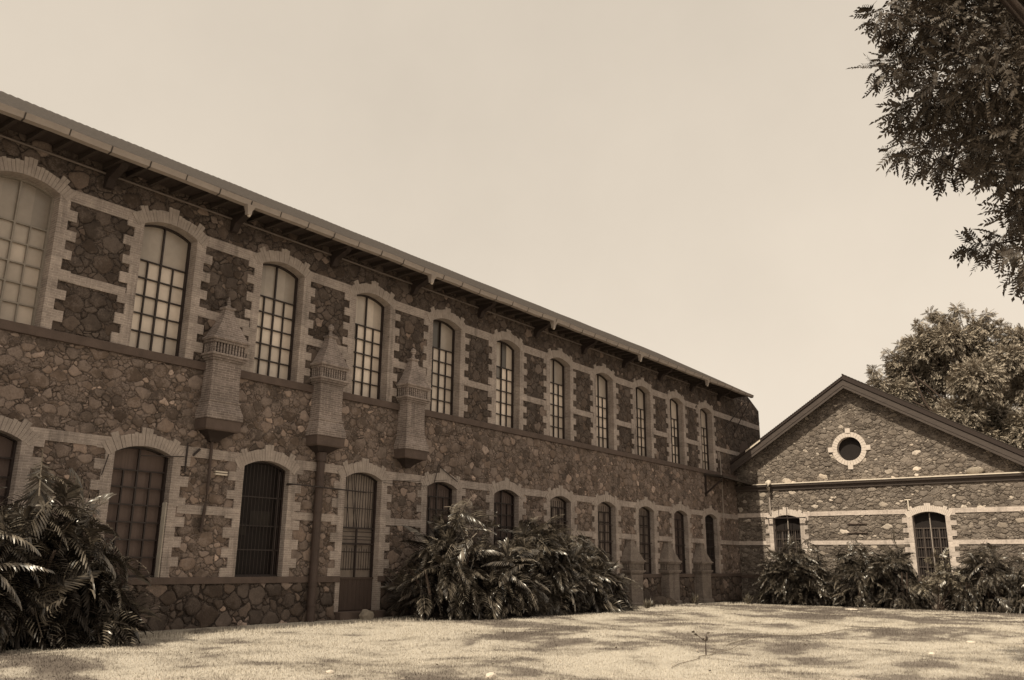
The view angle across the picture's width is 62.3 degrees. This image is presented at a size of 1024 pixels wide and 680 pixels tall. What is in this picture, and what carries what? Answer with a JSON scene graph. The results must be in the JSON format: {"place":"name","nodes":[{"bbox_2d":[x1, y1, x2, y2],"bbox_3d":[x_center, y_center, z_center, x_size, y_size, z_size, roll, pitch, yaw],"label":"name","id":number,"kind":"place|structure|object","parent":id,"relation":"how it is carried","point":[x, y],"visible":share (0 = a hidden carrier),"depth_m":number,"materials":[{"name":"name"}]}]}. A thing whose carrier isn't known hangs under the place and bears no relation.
{"place":"outdoors","nodes":[
{"label":"outdoors","id":0,"kind":"place"},
{"bbox_2d":[0,602,1023,679],"bbox_3d":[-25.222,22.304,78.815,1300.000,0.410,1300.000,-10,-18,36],"label":"lawn","id":1,"kind":"structure","parent":0,"point":[518,638],"depth_m":16.33,"materials":[{"name":"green plant"}]},
{"bbox_2d":[0,449,162,652],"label":"split leaf bush","id":2,"kind":"object","parent":1,"relation":"on","point":[70,579],"visible":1,"depth_m":16.45,"materials":[{"name":"green plant"}]},
{"bbox_2d":[359,609,373,619],"bbox_3d":[-4.245,8.009,24.637,0.373,0.330,0.505,-10,-18,36],"label":"rough block","id":3,"kind":"object","parent":1,"relation":"on","point":[366,614],"depth_m":24.49,"materials":[{"name":"stone"}]},
{"bbox_2d":[0,91,759,636],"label":"stone hall","id":4,"kind":"structure","parent":1,"relation":"on","point":[246,405],"depth_m":24.37,"materials":[{"name":"stone"}]},
{"bbox_2d":[0,415,44,542],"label":"window","id":5,"kind":"structure","parent":4,"relation":"in","point":[16,444],"depth_m":18.30,"materials":[{"name":"stone"}]},
{"bbox_2d":[0,156,80,328],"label":"window","id":6,"kind":"structure","parent":4,"relation":"in","point":[34,233],"depth_m":19.37,"materials":[{"name":"beige glass"}]},
{"bbox_2d":[88,427,190,576],"bbox_3d":[-9.037,3.877,20.341,0.354,3.525,2.467,-10,-18,36],"label":"window","id":7,"kind":"structure","parent":4,"relation":"in","point":[142,510],"depth_m":20.56,"materials":[{"name":"stone"}]},
{"bbox_2d":[110,205,213,359],"bbox_3d":[-8.998,-1.535,21.789,0.413,3.869,2.469,-10,-18,36],"label":"window","id":8,"kind":"structure","parent":4,"relation":"in","point":[161,299],"depth_m":21.94,"materials":[{"name":"metal"}]},
{"bbox_2d":[218,445,302,576],"bbox_3d":[-6.863,4.630,23.107,0.353,3.523,2.450,-10,-18,36],"label":"window","id":9,"kind":"structure","parent":4,"relation":"in","point":[260,543],"depth_m":23.24,"materials":[{"name":"metal"}]},
{"bbox_2d":[241,246,316,382],"bbox_3d":[-6.823,-0.778,24.554,0.414,3.859,2.444,-10,-18,36],"label":"window","id":10,"kind":"structure","parent":4,"relation":"in","point":[280,299],"depth_m":24.75,"materials":[{"name":"metal"}]},
{"bbox_2d":[326,458,392,619],"bbox_3d":[-4.617,6.054,25.626,0.580,4.938,2.452,-10,-18,36],"label":"door","id":11,"kind":"structure","parent":4,"relation":"in","point":[360,545],"depth_m":25.85,"materials":[{"name":"metal"}]},
{"bbox_2d":[342,280,400,401],"bbox_3d":[-4.649,-0.028,27.319,0.414,3.862,2.463,-10,-18,36],"label":"window","id":12,"kind":"structure","parent":4,"relation":"in","point":[369,354],"depth_m":27.55,"materials":[{"name":"metal"}]},
{"bbox_2d":[415,468,465,558],"bbox_3d":[-2.512,6.135,28.639,0.353,3.521,2.461,-10,-18,36],"label":"window","id":13,"kind":"structure","parent":4,"relation":"in","point":[446,492],"depth_m":28.87,"materials":[{"name":"stone"}]},
{"bbox_2d":[422,306,468,417],"bbox_3d":[-2.477,0.726,30.081,0.413,3.856,2.474,-10,-18,36],"label":"window","id":14,"kind":"structure","parent":4,"relation":"in","point":[445,365],"depth_m":30.34,"materials":[{"name":"metal"}]},
{"bbox_2d":[485,477,525,560],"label":"window","id":15,"kind":"structure","parent":4,"relation":"in","point":[506,498],"depth_m":31.76,"materials":[{"name":"stone"}]},
{"bbox_2d":[487,329,526,429],"bbox_3d":[-0.297,1.482,32.851,0.414,3.852,2.454,-10,-18,36],"label":"window","id":16,"kind":"structure","parent":4,"relation":"in","point":[507,383],"depth_m":33.11,"materials":[{"name":"metal"}]},
{"bbox_2d":[542,348,575,440],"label":"window","id":17,"kind":"structure","parent":4,"relation":"in","point":[559,373],"depth_m":35.90,"materials":[{"name":"metal"}]},
{"bbox_2d":[543,485,576,548],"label":"window","id":18,"kind":"structure","parent":4,"relation":"in","point":[559,501],"depth_m":34.66,"materials":[{"name":"stone"}]},
{"bbox_2d":[589,363,618,449],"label":"window","id":19,"kind":"structure","parent":4,"relation":"in","point":[603,388],"depth_m":38.70,"materials":[{"name":"metal"}]},
{"bbox_2d":[591,491,621,573],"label":"window","id":20,"kind":"structure","parent":4,"relation":"in","point":[605,513],"depth_m":37.29,"materials":[{"name":"stone"}]},
{"bbox_2d":[630,377,656,457],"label":"window","id":21,"kind":"structure","parent":4,"relation":"in","point":[642,401],"depth_m":41.47,"materials":[{"name":"metal"}]},
{"bbox_2d":[633,496,659,573],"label":"window","id":22,"kind":"structure","parent":4,"relation":"in","point":[646,513],"depth_m":40.01,"materials":[{"name":"stone"}]},
{"bbox_2d":[665,389,688,464],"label":"window","id":23,"kind":"structure","parent":4,"relation":"in","point":[676,420],"depth_m":44.26,"materials":[{"name":"stone"}]},
{"bbox_2d":[669,501,692,573],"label":"window","id":24,"kind":"structure","parent":4,"relation":"in","point":[681,543],"depth_m":42.80,"materials":[{"name":"stone"}]},
{"bbox_2d":[696,400,717,471],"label":"window","id":25,"kind":"structure","parent":4,"relation":"in","point":[706,430],"depth_m":47.04,"materials":[{"name":"stone"}]},
{"bbox_2d":[701,506,722,572],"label":"window","id":26,"kind":"structure","parent":4,"relation":"in","point":[710,520],"depth_m":45.58,"materials":[{"name":"stone"}]},
{"bbox_2d":[380,497,551,620],"bbox_3d":[-1.367,6.880,26.789,5.660,3.758,3.571,9,-17,-29],"label":"split leaf bush","id":27,"kind":"object","parent":1,"relation":"on","point":[452,582],"visible":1,"depth_m":25.84,"materials":[{"name":"green plant"}]},
{"bbox_2d":[485,672,496,678],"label":"pale stone","id":28,"kind":"object","parent":1,"relation":"on","point":[490,675],"visible":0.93,"depth_m":12.27,"materials":[{"name":"beige stone"}]},
{"bbox_2d":[498,514,641,614],"bbox_3d":[2.089,8.205,30.927,3.828,3.481,7.917,-10,-18,36],"label":"split leaf bush","id":29,"kind":"object","parent":1,"relation":"on","point":[581,578],"visible":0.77,"depth_m":29.66,"materials":[{"name":"green plant"}]},
{"bbox_2d":[643,599,650,607],"bbox_3d":[5.475,10.702,34.392,0.589,0.411,0.529,12,-18,-36],"label":"weed clump","id":30,"kind":"object","parent":1,"relation":"on","point":[647,605],"visible":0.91,"depth_m":34.34,"materials":[{"name":"brown plant"}]},
{"bbox_2d":[651,596,666,605],"bbox_3d":[6.506,11.712,37.708,0.704,0.591,1.410,-10,-18,36],"label":"footing stone","id":31,"kind":"object","parent":1,"relation":"on","point":[658,600],"visible":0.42,"depth_m":37.37,"materials":[{"name":"stone"}]},
{"bbox_2d":[665,596,676,605],"bbox_3d":[7.089,11.952,38.518,0.662,0.552,1.071,-10,-18,36],"label":"footing stone","id":32,"kind":"object","parent":1,"relation":"on","point":[671,601],"visible":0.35,"depth_m":38.30,"materials":[{"name":"stone"}]},
{"bbox_2d":[689,594,700,604],"bbox_3d":[8.460,12.031,39.367,0.834,0.609,0.802,-10,-18,36],"label":"grass tuft","id":33,"kind":"object","parent":1,"relation":"on","point":[694,600],"visible":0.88,"depth_m":39.27,"materials":[{"name":"brown plant"}]},
{"bbox_2d":[692,630,709,654],"bbox_3d":[3.561,5.713,15.935,0.364,0.465,0.141,6,-16,-18],"label":"young sapling","id":34,"kind":"object","parent":1,"relation":"on","point":[706,638],"visible":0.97,"depth_m":15.97,"materials":[{"name":"brown plant"}]},
{"bbox_2d":[671,645,738,667],"bbox_3d":[3.560,5.831,15.655,0.166,0.124,3.534,-9,-17,32],"label":"garden hose","id":35,"kind":"object","parent":1,"relation":"on","point":[704,655],"visible":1,"depth_m":15.68,"materials":[{"name":"beige rubber"}]},
{"bbox_2d":[682,602,727,605],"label":"edging kerb","id":36,"kind":"structure","parent":1,"relation":"on","point":[709,603],"depth_m":40.90,"materials":[{"name":"concrete"}]},
{"bbox_2d":[741,594,752,603],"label":"grass tuft","id":37,"kind":"object","parent":1,"relation":"on","point":[748,599],"visible":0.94,"depth_m":43.14,"materials":[{"name":"brown plant"}]},
{"bbox_2d":[752,533,838,605],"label":"split leaf bush","id":38,"kind":"object","parent":1,"relation":"on","point":[784,578],"visible":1,"depth_m":44.00,"materials":[{"name":"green plant"}]},
{"bbox_2d":[726,627,879,645],"bbox_3d":[7.293,7.280,20.952,0.523,0.107,9.068,-12,-20,41],"label":"garden hose","id":39,"kind":"object","parent":1,"relation":"on","point":[802,635],"visible":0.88,"depth_m":20.87,"materials":[{"name":"beige rubber"}]},
{"bbox_2d":[730,374,1023,612],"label":"gabled building","id":40,"kind":"structure","parent":1,"relation":"on","point":[838,463],"depth_m":44.33,"materials":[{"name":"stone"}]},
{"bbox_2d":[765,507,811,570],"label":"window","id":41,"kind":"structure","parent":40,"relation":"in","point":[778,529],"depth_m":46.78,"materials":[{"name":"stone"}]},
{"bbox_2d":[828,428,870,468],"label":"round window","id":42,"kind":"structure","parent":40,"relation":"in","point":[848,447],"depth_m":45.61,"materials":[{"name":"stone"}]},
{"bbox_2d":[902,503,960,577],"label":"window","id":43,"kind":"structure","parent":40,"relation":"in","point":[929,528],"depth_m":42.38,"materials":[{"name":"stone"}]},
{"bbox_2d":[820,531,936,609],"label":"split leaf bush","id":44,"kind":"object","parent":1,"relation":"on","point":[885,588],"visible":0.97,"depth_m":41.59,"materials":[{"name":"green plant"}]},
{"bbox_2d":[847,0,1023,303],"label":"shade tree","id":45,"kind":"object","parent":1,"relation":"on","point":[1002,40],"visible":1,"depth_m":13.84,"materials":[{"name":"green plant"}]},
{"bbox_2d":[911,547,965,610],"bbox_3d":[20.108,11.280,39.906,2.506,2.996,2.493,-10,-18,36],"label":"leafy shrub","id":46,"kind":"object","parent":1,"relation":"on","point":[930,583],"visible":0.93,"depth_m":39.68,"materials":[{"name":"green plant"}]},
{"bbox_2d":[864,300,1023,449],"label":"shade tree","id":47,"kind":"object","parent":1,"relation":"on","point":[980,373],"visible":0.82,"depth_m":58.93,"materials":[{"name":"green plant"}]},
{"bbox_2d":[940,542,1023,613],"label":"split leaf bush","id":48,"kind":"object","parent":1,"relation":"on","point":[1001,583],"visible":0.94,"depth_m":38.52,"materials":[{"name":"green plant"}]},
{"bbox_2d":[0,0,1023,437],"label":"sky","id":49,"kind":"structure","parent":0,"point":[696,184],"materials":[{"name":"beige"}]}
]}

